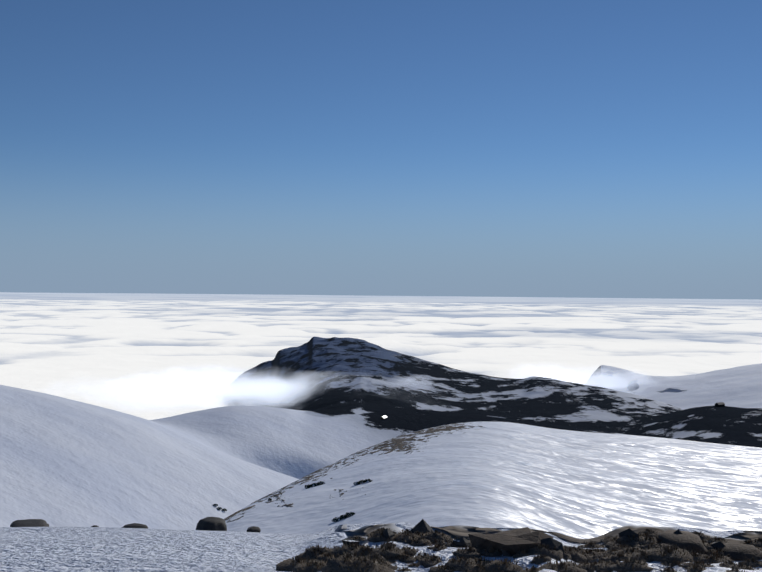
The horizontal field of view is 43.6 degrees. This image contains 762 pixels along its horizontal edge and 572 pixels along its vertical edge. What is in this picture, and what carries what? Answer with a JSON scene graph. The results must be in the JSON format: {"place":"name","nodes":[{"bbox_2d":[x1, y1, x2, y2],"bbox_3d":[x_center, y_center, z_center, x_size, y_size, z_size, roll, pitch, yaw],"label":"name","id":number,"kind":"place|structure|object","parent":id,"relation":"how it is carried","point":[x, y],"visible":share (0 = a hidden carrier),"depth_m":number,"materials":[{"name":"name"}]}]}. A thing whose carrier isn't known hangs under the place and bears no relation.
{"place":"outdoors","nodes":[
{"label":"outdoors","id":0,"kind":"place"},
{"bbox_2d":[0,337,761,571],"bbox_3d":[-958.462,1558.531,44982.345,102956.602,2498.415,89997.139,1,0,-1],"label":"snowy mountain terrain","id":1,"kind":"structure","parent":0,"point":[567,464],"depth_m":880.43,"materials":[{"name":"white snow"}]},
{"bbox_2d":[10,519,48,526],"bbox_3d":[-12.617,8.702,34.195,1.413,0.431,1.796,1,-1,-37],"label":"boulder","id":2,"kind":"object","parent":1,"relation":"on","point":[31,523],"visible":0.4,"depth_m":34.16,"materials":[{"name":"grey stone"}]},
{"bbox_2d":[121,523,147,528],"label":"boulder","id":3,"kind":"object","parent":1,"relation":"on","point":[135,525],"visible":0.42,"depth_m":35.13,"materials":[{"name":"grey stone"}]},
{"bbox_2d":[196,517,226,530],"bbox_3d":[-6.273,9.002,35.347,1.120,0.720,1.400,1,0,-23],"label":"boulder","id":4,"kind":"object","parent":1,"relation":"on","point":[213,523],"visible":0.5,"depth_m":35.09,"materials":[{"name":"grey stone"}]},
{"bbox_2d":[247,526,260,532],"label":"boulder","id":5,"kind":"object","parent":1,"relation":"on","point":[253,529],"visible":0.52,"depth_m":34.53,"materials":[{"name":"grey stone"}]},
{"bbox_2d":[213,479,371,521],"bbox_3d":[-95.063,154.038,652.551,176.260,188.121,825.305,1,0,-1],"label":"shrubs","id":6,"kind":"object","parent":1,"relation":"on","point":[345,516],"visible":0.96,"depth_m":308.01,"materials":[{"name":"brown plant"}]},
{"bbox_2d":[342,540,359,545],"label":"stone","id":7,"kind":"object","parent":1,"relation":"on","point":[348,541],"visible":0.53,"depth_m":19.44,"materials":[{"name":"grey stone"}]},
{"bbox_2d":[382,528,394,541],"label":"stone","id":8,"kind":"object","parent":1,"relation":"on","point":[387,533],"visible":0.44,"depth_m":19.72,"materials":[{"name":"grey stone"}]},
{"bbox_2d":[409,519,433,533],"bbox_3d":[0.913,5.371,21.146,0.656,0.405,0.569,1,-1,-42],"label":"stone","id":9,"kind":"object","parent":1,"relation":"on","point":[422,525],"visible":0.47,"depth_m":21.01,"materials":[{"name":"grey stone"}]},
{"bbox_2d":[453,537,469,547],"bbox_3d":[1.663,5.279,19.540,0.450,0.261,0.287,0,0,30],"label":"stone","id":10,"kind":"object","parent":1,"relation":"on","point":[461,542],"visible":0.62,"depth_m":19.43,"materials":[{"name":"grey stone"}]},
{"bbox_2d":[501,550,512,556],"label":"stone","id":11,"kind":"object","parent":1,"relation":"on","point":[506,553],"visible":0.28,"depth_m":18.23,"materials":[{"name":"black stone"}]},
{"bbox_2d":[468,527,552,554],"bbox_3d":[2.573,5.146,18.958,1.563,0.693,1.667,1,0,-25],"label":"outcrop rock","id":12,"kind":"object","parent":1,"relation":"on","point":[513,541],"visible":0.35,"depth_m":18.56,"materials":[{"name":"stone"}]},
{"bbox_2d":[276,526,761,571],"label":"shrubs","id":13,"kind":"object","parent":1,"relation":"on","point":[633,554],"depth_m":17.93,"materials":[{"name":"brown plant"}]},
{"bbox_2d":[541,538,564,555],"bbox_3d":[3.251,5.035,18.386,0.433,0.370,0.603,2,-1,-70],"label":"stone","id":14,"kind":"object","parent":1,"relation":"on","point":[552,543],"visible":0.41,"depth_m":18.31,"materials":[{"name":"grey stone"}]},
{"bbox_2d":[618,528,638,537],"bbox_3d":[5.812,5.829,22.195,0.444,0.340,0.397,1,0,-13],"label":"stone","id":15,"kind":"object","parent":1,"relation":"on","point":[629,532],"visible":0.34,"depth_m":22.20,"materials":[{"name":"grey stone"}]},
{"bbox_2d":[658,530,707,554],"bbox_3d":[6.942,5.935,21.852,1.130,0.422,1.479,1,0,-1],"label":"outcrop rock","id":16,"kind":"object","parent":1,"relation":"on","point":[690,541],"visible":0.6,"depth_m":21.58,"materials":[{"name":"grey stone"}]},
{"bbox_2d":[710,541,724,549],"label":"stone","id":17,"kind":"object","parent":1,"relation":"on","point":[718,544],"visible":0.38,"depth_m":21.98,"materials":[{"name":"grey stone"}]},
{"bbox_2d":[715,402,724,406],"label":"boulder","id":18,"kind":"object","parent":1,"relation":"on","point":[720,404],"visible":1,"depth_m":2699.73,"materials":[{"name":"grey stone"}]},
{"bbox_2d":[718,543,761,560],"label":"outcrop rock","id":19,"kind":"object","parent":1,"relation":"on","point":[737,552],"visible":0.5,"depth_m":21.55,"materials":[{"name":"grey stone"}]},
{"bbox_2d":[0,292,761,419],"bbox_3d":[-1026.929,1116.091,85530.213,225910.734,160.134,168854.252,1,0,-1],"label":"cloud","id":20,"kind":"structure","parent":0,"point":[47,338],"depth_m":11464.48,"materials":[{"name":"white"}]},
{"bbox_2d":[0,0,761,414],"label":"sky","id":21,"kind":"structure","parent":0,"point":[466,148],"materials":[{"name":"blue"}]}
]}

